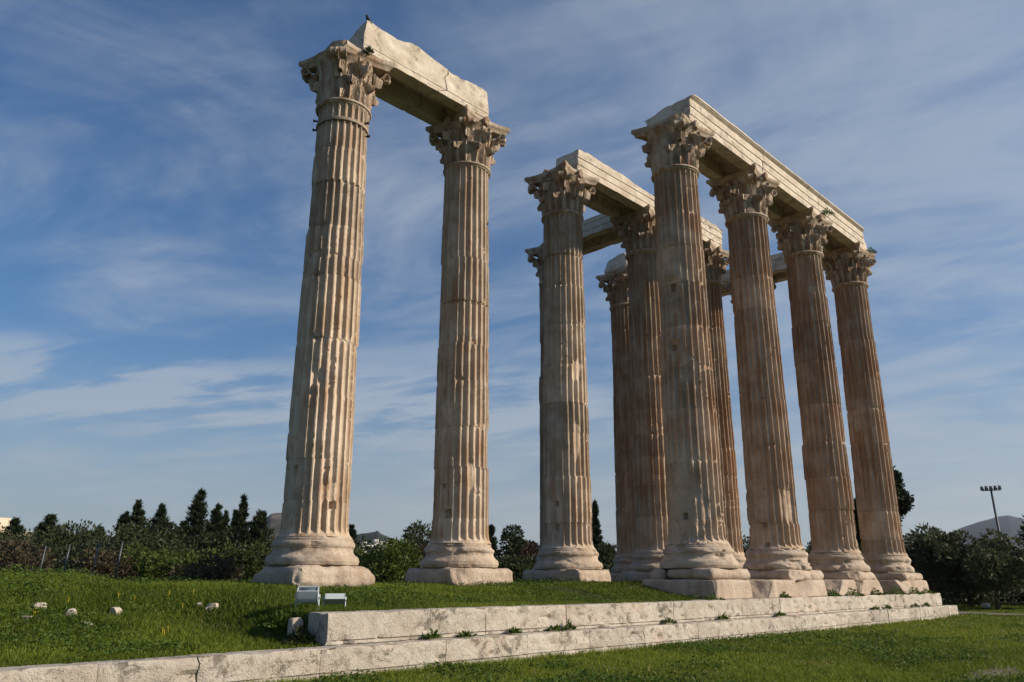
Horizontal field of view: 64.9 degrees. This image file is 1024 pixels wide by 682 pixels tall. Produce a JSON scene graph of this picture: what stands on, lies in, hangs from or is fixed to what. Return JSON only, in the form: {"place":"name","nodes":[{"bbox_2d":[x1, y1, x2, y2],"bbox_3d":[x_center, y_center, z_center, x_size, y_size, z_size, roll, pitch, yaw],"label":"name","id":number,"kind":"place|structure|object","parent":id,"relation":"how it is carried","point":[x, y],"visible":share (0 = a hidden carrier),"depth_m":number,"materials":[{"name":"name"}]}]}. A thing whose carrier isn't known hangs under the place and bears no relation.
{"place":"outdoors","nodes":[
{"label":"outdoors","id":0,"kind":"place"},
{"bbox_2d":[248,513,281,537],"bbox_3d":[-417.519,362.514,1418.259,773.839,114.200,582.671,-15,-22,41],"label":"hill","id":1,"kind":"structure","parent":0,"point":[274,520],"depth_m":1285.23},
{"bbox_2d":[356,531,389,542],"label":"hill","id":2,"kind":"structure","parent":0,"point":[377,535],"depth_m":1050.99,"materials":[{"name":"grey"}]},
{"bbox_2d":[0,564,1023,681],"bbox_3d":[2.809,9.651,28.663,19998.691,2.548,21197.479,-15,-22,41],"label":"ground","id":3,"kind":"structure","parent":0,"point":[576,592],"depth_m":15.52,"materials":[{"name":"green plant"}]},
{"bbox_2d":[0,516,29,537],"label":"cypress tree","id":4,"kind":"object","parent":3,"relation":"on","point":[14,522],"visible":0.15,"depth_m":79.19,"materials":[{"name":"green plant"}]},
{"bbox_2d":[0,518,31,535],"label":"building","id":5,"kind":"structure","parent":3,"relation":"on","point":[4,522],"depth_m":123.00,"materials":[{"name":"white"}]},
{"bbox_2d":[0,530,36,546],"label":"tree","id":6,"kind":"object","parent":3,"relation":"on","point":[22,537],"visible":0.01,"depth_m":72.88,"materials":[{"name":"green plant"}]},
{"bbox_2d":[0,537,56,572],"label":"shrub","id":7,"kind":"object","parent":3,"relation":"on","point":[21,556],"visible":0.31,"depth_m":48.96,"materials":[{"name":"green plant"}]},
{"bbox_2d":[32,602,46,607],"bbox_3d":[-8.807,4.948,14.949,0.290,0.183,0.200,-5,-17,15],"label":"loose stone","id":8,"kind":"object","parent":3,"relation":"on","point":[39,604],"visible":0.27,"depth_m":14.93,"materials":[{"name":"white stone"}]},
{"bbox_2d":[30,514,60,540],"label":"cypress tree","id":9,"kind":"object","parent":3,"relation":"on","point":[50,520],"visible":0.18,"depth_m":80.44,"materials":[{"name":"green plant"}]},
{"bbox_2d":[4,542,122,577],"bbox_3d":[-24.449,12.052,43.064,12.863,2.256,0.665,-11,-20,32],"label":"wire fence","id":10,"kind":"object","parent":3,"relation":"on","point":[69,546],"visible":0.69,"depth_m":41.09,"materials":[{"name":"metal"}]},
{"bbox_2d":[63,608,76,616],"bbox_3d":[-8.073,4.975,14.697,0.240,0.189,0.253,2,-17,-7],"label":"loose stone","id":11,"kind":"object","parent":3,"relation":"on","point":[68,612],"visible":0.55,"depth_m":14.61,"materials":[{"name":"white stone"}]},
{"bbox_2d":[25,519,116,568],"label":"tree","id":12,"kind":"object","parent":3,"relation":"on","point":[63,533],"visible":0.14,"depth_m":71.56,"materials":[{"name":"green plant"}]},
{"bbox_2d":[48,540,115,571],"bbox_3d":[-34.196,18.884,64.407,5.808,5.666,6.936,-15,-22,41],"label":"shrub","id":13,"kind":"object","parent":3,"relation":"on","point":[71,552],"visible":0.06,"depth_m":63.44,"materials":[{"name":"green plant"}]},
{"bbox_2d":[67,547,140,580],"bbox_3d":[-25.042,14.965,49.948,3.653,4.402,4.841,-36,-39,63],"label":"shrub","id":14,"kind":"object","parent":3,"relation":"on","point":[103,567],"visible":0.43,"depth_m":49.73,"materials":[{"name":"green plant"}]},
{"bbox_2d":[108,607,121,614],"bbox_3d":[-7.547,5.168,15.314,0.276,0.212,0.248,-7,-18,23],"label":"loose stone","id":15,"kind":"object","parent":3,"relation":"on","point":[116,609],"visible":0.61,"depth_m":15.23,"materials":[{"name":"white stone"}]},
{"bbox_2d":[109,511,130,542],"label":"cypress tree","id":16,"kind":"object","parent":3,"relation":"on","point":[124,519],"visible":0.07,"depth_m":79.36,"materials":[{"name":"green plant"}]},
{"bbox_2d":[95,523,164,553],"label":"tree","id":17,"kind":"object","parent":3,"relation":"on","point":[141,533],"visible":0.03,"depth_m":71.43,"materials":[{"name":"green plant"}]},
{"bbox_2d":[122,499,148,539],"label":"cypress tree","id":18,"kind":"object","parent":3,"relation":"on","point":[138,513],"visible":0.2,"depth_m":78.36,"materials":[{"name":"green plant"}]},
{"bbox_2d":[123,518,187,554],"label":"tree","id":19,"kind":"object","parent":3,"relation":"on","point":[164,523],"visible":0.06,"depth_m":74.07,"materials":[{"name":"green plant"}]},
{"bbox_2d":[148,502,170,529],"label":"cypress tree","id":20,"kind":"object","parent":3,"relation":"on","point":[161,511],"visible":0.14,"depth_m":82.71,"materials":[{"name":"green plant"}]},
{"bbox_2d":[107,542,224,581],"bbox_3d":[-22.634,15.756,53.252,7.944,4.749,8.012,-3,-17,11],"label":"shrub","id":21,"kind":"object","parent":3,"relation":"on","point":[154,564],"visible":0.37,"depth_m":51.81,"materials":[{"name":"green plant"}]},
{"bbox_2d":[172,487,213,552],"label":"cypress tree","id":22,"kind":"object","parent":3,"relation":"on","point":[196,513],"visible":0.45,"depth_m":72.73,"materials":[{"name":"green plant"}]},
{"bbox_2d":[164,551,244,581],"bbox_3d":[-17.954,14.277,46.929,4.314,4.013,4.326,-2,-17,8],"label":"shrub","id":23,"kind":"object","parent":3,"relation":"on","point":[220,569],"visible":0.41,"depth_m":46.87,"materials":[{"name":"green plant"}]},
{"bbox_2d":[205,603,218,610],"bbox_3d":[-5.967,5.303,16.036,0.218,0.165,0.212,-1,-17,4],"label":"loose stone","id":24,"kind":"object","parent":3,"relation":"on","point":[212,605],"visible":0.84,"depth_m":15.97,"materials":[{"name":"beige stone"}]},
{"bbox_2d":[202,501,225,539],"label":"cypress tree","id":25,"kind":"object","parent":3,"relation":"on","point":[217,523],"visible":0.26,"depth_m":77.11,"materials":[{"name":"green plant"}]},
{"bbox_2d":[189,525,245,558],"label":"tree","id":26,"kind":"object","parent":3,"relation":"on","point":[220,538],"visible":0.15,"depth_m":71.78,"materials":[{"name":"green plant"}]},
{"bbox_2d":[222,509,229,535],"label":"cypress tree","id":27,"kind":"object","parent":3,"relation":"on","point":[226,518],"visible":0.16,"depth_m":84.79,"materials":[{"name":"green plant"}]},
{"bbox_2d":[212,541,239,557],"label":"shrub","id":28,"kind":"object","parent":3,"relation":"on","point":[230,543],"depth_m":66.17,"materials":[{"name":"green plant"}]},
{"bbox_2d":[228,509,238,536],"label":"cypress tree","id":29,"kind":"object","parent":3,"relation":"on","point":[234,514],"visible":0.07,"depth_m":81.53,"materials":[{"name":"green plant"}]},
{"bbox_2d":[229,494,249,543],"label":"cypress tree","id":30,"kind":"object","parent":3,"relation":"on","point":[240,521],"visible":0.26,"depth_m":77.91,"materials":[{"name":"green plant"}]},
{"bbox_2d":[215,541,270,581],"bbox_3d":[-20.209,17.553,60.134,5.112,5.216,4.667,-15,-22,41],"label":"shrub","id":31,"kind":"object","parent":3,"relation":"on","point":[249,562],"visible":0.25,"depth_m":60.02,"materials":[{"name":"green plant"}]},
{"bbox_2d":[237,508,274,571],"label":"cypress tree","id":32,"kind":"object","parent":3,"relation":"on","point":[258,526],"visible":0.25,"depth_m":72.21,"materials":[{"name":"green plant"}]},
{"bbox_2d":[258,609,289,628],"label":"weed","id":33,"kind":"object","parent":3,"relation":"on","point":[275,622],"visible":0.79,"depth_m":14.77,"materials":[{"name":"green plant"}]},
{"bbox_2d":[287,617,303,636],"bbox_3d":[-3.889,5.142,14.464,0.197,0.339,0.259,-15,-22,41],"label":"broken stone","id":34,"kind":"object","parent":3,"relation":"on","point":[294,622],"visible":0.62,"depth_m":14.39,"materials":[{"name":"grey stone"}]},
{"bbox_2d":[278,624,318,645],"bbox_3d":[-3.697,5.146,14.117,0.658,0.403,0.662,-15,-22,41],"label":"weed","id":35,"kind":"object","parent":3,"relation":"on","point":[304,637],"visible":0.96,"depth_m":14.05,"materials":[{"name":"green plant"}]},
{"bbox_2d":[295,586,319,608],"bbox_3d":[-3.890,5.006,15.294,0.460,0.675,0.296,3,-17,-8],"label":"floodlight","id":36,"kind":"object","parent":3,"relation":"on","point":[307,594],"visible":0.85,"depth_m":15.26,"materials":[{"name":"white metal"}]},
{"bbox_2d":[251,40,394,587],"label":"column","id":37,"kind":"structure","parent":3,"relation":"on","point":[312,543],"depth_m":23.28,"materials":[{"name":"stone"}]},
{"bbox_2d":[363,45,374,54],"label":"weed","id":38,"kind":"object","parent":37,"relation":"on","point":[369,50],"visible":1,"depth_m":25.99,"materials":[{"name":"green plant"}]},
{"bbox_2d":[349,20,488,124],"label":"architrave beam","id":39,"kind":"structure","parent":37,"relation":"on","point":[425,87],"depth_m":28.47,"materials":[{"name":"stone"}]},
{"bbox_2d":[323,593,346,606],"bbox_3d":[-3.526,5.308,15.952,0.460,0.592,0.261,5,-17,-16],"label":"floodlight","id":40,"kind":"object","parent":3,"relation":"on","point":[334,598],"visible":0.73,"depth_m":15.94,"materials":[{"name":"white metal"}]},
{"bbox_2d":[349,523,359,548],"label":"cypress tree","id":41,"kind":"object","parent":3,"relation":"on","point":[352,533],"visible":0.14,"depth_m":85.87,"materials":[{"name":"green plant"}]},
{"bbox_2d":[353,544,372,572],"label":"shrub","id":42,"kind":"object","parent":3,"relation":"on","point":[357,553],"visible":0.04,"depth_m":65.63,"materials":[{"name":"green plant"}]},
{"bbox_2d":[358,536,423,581],"bbox_3d":[-8.920,16.594,57.099,6.141,5.391,5.461,-15,-22,41],"label":"bush","id":43,"kind":"object","parent":3,"relation":"on","point":[391,565],"visible":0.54,"depth_m":56.56,"materials":[{"name":"green plant"}]},
{"bbox_2d":[391,520,431,558],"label":"tree","id":44,"kind":"object","parent":3,"relation":"on","point":[418,540],"visible":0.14,"depth_m":71.97,"materials":[{"name":"green plant"}]},
{"bbox_2d":[408,543,426,566],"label":"shrub","id":45,"kind":"object","parent":3,"relation":"on","point":[422,547],"visible":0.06,"depth_m":68.92,"materials":[{"name":"green plant"}]},
{"bbox_2d":[405,104,512,586],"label":"column","id":46,"kind":"structure","parent":3,"relation":"on","point":[458,548],"depth_m":27.17,"materials":[{"name":"stone"}]},
{"bbox_2d":[0,605,958,681],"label":"stone step","id":47,"kind":"object","parent":3,"relation":"on","point":[270,665],"visible":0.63,"depth_m":14.73,"materials":[{"name":"stone"}]},
{"bbox_2d":[422,628,443,638],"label":"weed","id":48,"kind":"object","parent":47,"relation":"on","point":[435,634],"visible":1,"depth_m":15.42,"materials":[{"name":"green plant"}]},
{"bbox_2d":[457,630,477,637],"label":"weed","id":49,"kind":"object","parent":47,"relation":"on","point":[467,633],"visible":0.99,"depth_m":16.03,"materials":[{"name":"green plant"}]},
{"bbox_2d":[508,627,521,633],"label":"weed","id":50,"kind":"object","parent":47,"relation":"on","point":[512,630],"visible":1,"depth_m":16.98,"materials":[{"name":"green plant"}]},
{"bbox_2d":[545,624,563,631],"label":"weed","id":51,"kind":"object","parent":47,"relation":"on","point":[556,627],"visible":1,"depth_m":17.91,"materials":[{"name":"green plant"}]},
{"bbox_2d":[562,620,576,629],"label":"weed","id":52,"kind":"object","parent":47,"relation":"on","point":[569,626],"visible":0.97,"depth_m":18.28,"materials":[{"name":"green plant"}]},
{"bbox_2d":[661,617,677,623],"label":"weed","id":53,"kind":"object","parent":47,"relation":"on","point":[667,620],"visible":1,"depth_m":21.10,"materials":[{"name":"green plant"}]},
{"bbox_2d":[489,524,499,558],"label":"cypress tree","id":54,"kind":"object","parent":3,"relation":"on","point":[492,539],"visible":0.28,"depth_m":82.40,"materials":[{"name":"green plant"}]},
{"bbox_2d":[0,519,1023,604],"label":"undergrowth","id":55,"kind":"object","parent":3,"relation":"on","point":[174,543],"visible":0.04,"depth_m":61.96,"materials":[{"name":"green plant"}]},
{"bbox_2d":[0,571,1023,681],"bbox_3d":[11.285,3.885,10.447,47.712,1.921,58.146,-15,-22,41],"label":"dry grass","id":56,"kind":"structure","parent":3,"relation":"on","point":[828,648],"depth_m":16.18,"materials":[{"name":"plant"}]},
{"bbox_2d":[495,524,530,561],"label":"pine tree","id":57,"kind":"object","parent":3,"relation":"on","point":[516,541],"visible":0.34,"depth_m":76.69,"materials":[{"name":"green plant"}]},
{"bbox_2d":[494,554,535,580],"bbox_3d":[-0.162,18.982,63.529,5.469,4.483,4.740,-5,-17,18],"label":"shrub","id":58,"kind":"object","parent":3,"relation":"on","point":[515,566],"visible":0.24,"depth_m":62.75,"materials":[{"name":"green plant"}]},
{"bbox_2d":[509,540,539,567],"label":"shrub","id":59,"kind":"object","parent":3,"relation":"on","point":[533,546],"visible":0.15,"depth_m":67.65,"materials":[{"name":"green plant"}]},
{"bbox_2d":[525,243,544,568],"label":"column","id":60,"kind":"structure","parent":3,"relation":"on","point":[538,263],"depth_m":39.86,"materials":[{"name":"stone"}]},
{"bbox_2d":[582,214,622,254],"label":"architrave beam","id":61,"kind":"structure","parent":60,"relation":"on","point":[598,234],"depth_m":40.21,"materials":[{"name":"stone"}]},
{"bbox_2d":[522,160,610,581],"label":"column","id":62,"kind":"structure","parent":3,"relation":"on","point":[562,195],"depth_m":31.05,"materials":[{"name":"stone"}]},
{"bbox_2d":[556,149,654,217],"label":"architrave beam","id":63,"kind":"structure","parent":62,"relation":"on","point":[617,194],"depth_m":36.03,"materials":[{"name":"stone"}]},
{"bbox_2d":[592,499,603,547],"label":"cypress tree","id":64,"kind":"object","parent":3,"relation":"on","point":[596,533],"visible":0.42,"depth_m":92.44,"materials":[{"name":"green plant"}]},
{"bbox_2d":[595,540,616,571],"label":"tree","id":65,"kind":"object","parent":3,"relation":"on","point":[604,549],"visible":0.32,"depth_m":85.65,"materials":[{"name":"green plant"}]},
{"bbox_2d":[596,267,635,580],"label":"column","id":66,"kind":"structure","parent":3,"relation":"on","point":[615,288],"depth_m":42.44,"materials":[{"name":"stone"}]},
{"bbox_2d":[604,252,626,273],"bbox_3d":[6.484,-4.109,45.601,1.739,1.044,2.330,-15,-22,41],"label":"beam stub","id":67,"kind":"object","parent":66,"relation":"on","point":[618,262],"visible":0.35,"depth_m":44.70,"materials":[{"name":"stone"}]},
{"bbox_2d":[308,593,941,645],"bbox_3d":[8.146,8.605,25.884,0.642,0.651,33.636,-15,-22,41],"label":"stone step","id":68,"kind":"object","parent":3,"relation":"on","point":[331,628],"visible":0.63,"depth_m":18.26,"materials":[{"name":"stone"}]},
{"bbox_2d":[700,592,724,599],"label":"weed","id":69,"kind":"object","parent":68,"relation":"on","point":[709,598],"visible":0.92,"depth_m":23.73,"materials":[{"name":"green plant"}]},
{"bbox_2d":[827,589,840,595],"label":"weed","id":70,"kind":"object","parent":68,"relation":"on","point":[835,593],"visible":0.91,"depth_m":29.68,"materials":[{"name":"green plant"}]},
{"bbox_2d":[845,587,864,595],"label":"weed","id":71,"kind":"object","parent":68,"relation":"on","point":[854,593],"visible":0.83,"depth_m":30.79,"materials":[{"name":"green plant"}]},
{"bbox_2d":[871,587,885,594],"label":"weed","id":72,"kind":"object","parent":68,"relation":"on","point":[875,593],"visible":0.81,"depth_m":32.49,"materials":[{"name":"green plant"}]},
{"bbox_2d":[884,586,909,594],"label":"weed","id":73,"kind":"object","parent":68,"relation":"on","point":[901,592],"visible":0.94,"depth_m":34.20,"materials":[{"name":"green plant"}]},
{"bbox_2d":[908,586,925,593],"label":"weed","id":74,"kind":"object","parent":68,"relation":"on","point":[917,591],"visible":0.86,"depth_m":35.62,"materials":[{"name":"green plant"}]},
{"bbox_2d":[610,204,667,580],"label":"column","id":75,"kind":"structure","parent":3,"relation":"on","point":[636,233],"depth_m":35.11,"materials":[{"name":"stone"}]},
{"bbox_2d":[653,194,721,246],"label":"architrave beam","id":76,"kind":"structure","parent":75,"relation":"on","point":[712,232],"depth_m":41.22,"materials":[{"name":"stone"}]},
{"bbox_2d":[642,579,752,598],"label":"stylobate block","id":77,"kind":"structure","parent":3,"relation":"on","point":[731,589],"depth_m":24.80,"materials":[{"name":"stone"}]},
{"bbox_2d":[631,113,749,579],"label":"column","id":78,"kind":"structure","parent":77,"relation":"on","point":[674,148],"depth_m":27.39,"materials":[{"name":"stone"}]},
{"bbox_2d":[645,95,764,179],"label":"architrave beam","id":79,"kind":"structure","parent":78,"relation":"on","point":[733,148],"depth_m":32.17,"materials":[{"name":"stone"}]},
{"bbox_2d":[703,240,745,568],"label":"column","id":80,"kind":"structure","parent":3,"relation":"on","point":[716,263],"depth_m":39.05,"materials":[{"name":"stone"}]},
{"bbox_2d":[742,534,749,552],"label":"tree","id":81,"kind":"object","parent":3,"relation":"on","point":[747,541],"visible":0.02,"depth_m":88.41,"materials":[{"name":"green plant"}]},
{"bbox_2d":[721,278,776,303],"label":"column","id":82,"kind":"structure","parent":3,"relation":"on","point":[727,286],"depth_m":45.56,"materials":[{"name":"stone"}]},
{"bbox_2d":[770,252,825,282],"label":"architrave beam","id":83,"kind":"structure","parent":82,"relation":"on","point":[779,269],"depth_m":44.53,"materials":[{"name":"stone"}]},
{"bbox_2d":[748,579,796,597],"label":"stylobate block","id":84,"kind":"structure","parent":3,"relation":"on","point":[760,588],"depth_m":26.81,"materials":[{"name":"stone"}]},
{"bbox_2d":[804,540,810,562],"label":"olive tree","id":85,"kind":"object","parent":3,"relation":"on","point":[808,550],"visible":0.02,"depth_m":81.07,"materials":[{"name":"green plant"}]},
{"bbox_2d":[795,580,827,596],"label":"stylobate block","id":86,"kind":"structure","parent":3,"relation":"on","point":[811,588],"depth_m":28.79,"materials":[{"name":"stone"}]},
{"bbox_2d":[706,163,823,580],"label":"column","id":87,"kind":"structure","parent":86,"relation":"on","point":[775,550],"depth_m":31.30,"materials":[{"name":"stone"}]},
{"bbox_2d":[762,151,818,219],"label":"architrave beam","id":88,"kind":"structure","parent":87,"relation":"on","point":[795,194],"depth_m":36.28,"materials":[{"name":"stone"}]},
{"bbox_2d":[823,579,856,595],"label":"stylobate block","id":89,"kind":"structure","parent":3,"relation":"on","point":[839,586],"depth_m":30.77,"materials":[{"name":"stone"}]},
{"bbox_2d":[853,497,861,552],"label":"cypress tree","id":90,"kind":"object","parent":3,"relation":"on","point":[858,539],"visible":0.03,"depth_m":67.26,"materials":[{"name":"green plant"}]},
{"bbox_2d":[856,580,882,594],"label":"stylobate block","id":91,"kind":"structure","parent":3,"relation":"on","point":[864,587],"depth_m":32.35,"materials":[{"name":"stone"}]},
{"bbox_2d":[767,206,876,581],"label":"column","id":92,"kind":"structure","parent":91,"relation":"on","point":[835,554],"depth_m":35.16,"materials":[{"name":"stone"}]},
{"bbox_2d":[818,194,863,252],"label":"architrave beam","id":93,"kind":"structure","parent":92,"relation":"on","point":[847,230],"depth_m":40.14,"materials":[{"name":"stone"}]},
{"bbox_2d":[822,207,833,217],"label":"weed","id":94,"kind":"object","parent":93,"relation":"attached to","point":[825,213],"visible":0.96,"depth_m":37.95,"materials":[{"name":"green plant"}]},
{"bbox_2d":[878,580,928,593],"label":"stylobate block","id":95,"kind":"structure","parent":3,"relation":"on","point":[906,586],"depth_m":35.98,"materials":[{"name":"stone"}]},
{"bbox_2d":[822,241,922,580],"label":"column","id":96,"kind":"structure","parent":95,"relation":"on","point":[848,272],"depth_m":39.02,"materials":[{"name":"stone"}]},
{"bbox_2d":[893,465,914,525],"bbox_3d":[29.256,14.708,61.885,3.628,11.665,2.903,-15,-22,41],"label":"pine tree","id":97,"kind":"object","parent":3,"relation":"on","point":[905,501],"visible":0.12,"depth_m":61.80,"materials":[{"name":"green plant"}]},
{"bbox_2d":[902,522,981,592],"bbox_3d":[26.209,14.245,49.965,7.048,6.003,6.633,-15,-22,41],"label":"olive tree","id":98,"kind":"object","parent":3,"relation":"on","point":[921,548],"visible":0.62,"depth_m":48.49,"materials":[{"name":"green plant"}]},
{"bbox_2d":[922,546,1010,606],"bbox_3d":[29.414,15.492,52.246,5.578,4.903,5.474,-15,-22,41],"label":"olive tree","id":99,"kind":"object","parent":3,"relation":"on","point":[970,600],"visible":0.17,"depth_m":51.33,"materials":[{"name":"green plant"}]},
{"bbox_2d":[927,528,1023,609],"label":"olive tree","id":100,"kind":"object","parent":3,"relation":"on","point":[1000,569],"visible":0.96,"depth_m":45.67,"materials":[{"name":"green plant"}]},
{"bbox_2d":[931,588,1023,603],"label":"rail fence","id":101,"kind":"object","parent":3,"relation":"on","point":[981,602],"visible":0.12,"depth_m":51.73,"materials":[{"name":"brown wood"}]},
{"bbox_2d":[980,485,1013,597],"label":"light mast","id":102,"kind":"object","parent":3,"relation":"on","point":[993,502],"visible":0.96,"depth_m":74.67,"materials":[{"name":"metal"}]},
{"bbox_2d":[1017,515,1023,545],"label":"pine tree","id":103,"kind":"object","parent":3,"relation":"on","point":[1022,529],"visible":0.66,"depth_m":48.01,"materials":[{"name":"green plant"}]},
{"bbox_2d":[0,0,1023,556],"label":"sky","id":104,"kind":"structure","parent":0,"point":[157,156],"materials":[{"name":"blue"}]},
{"bbox_2d":[949,515,1023,551],"bbox_3d":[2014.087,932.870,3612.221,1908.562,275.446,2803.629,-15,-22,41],"label":"mountain","id":105,"kind":"structure","parent":0,"point":[1009,525],"depth_m":3132.42,"materials":[{"name":"grey"}]},
{"bbox_2d":[958,611,1023,614],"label":"path","id":106,"kind":"structure","parent":0,"point":[960,612],"depth_m":40.95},
{"bbox_3d":[9.765,5.448,46.762,2.605,16.689,2.600,-15,-22,41],"label":"column","id":107,"kind":"object","parent":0,"visible":0},
{"bbox_2d":[721,269,729,296],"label":"architrave beam","id":108,"kind":"structure","parent":107,"relation":"on","point":[726,275],"depth_m":46.66,"materials":[{"name":"stone"}]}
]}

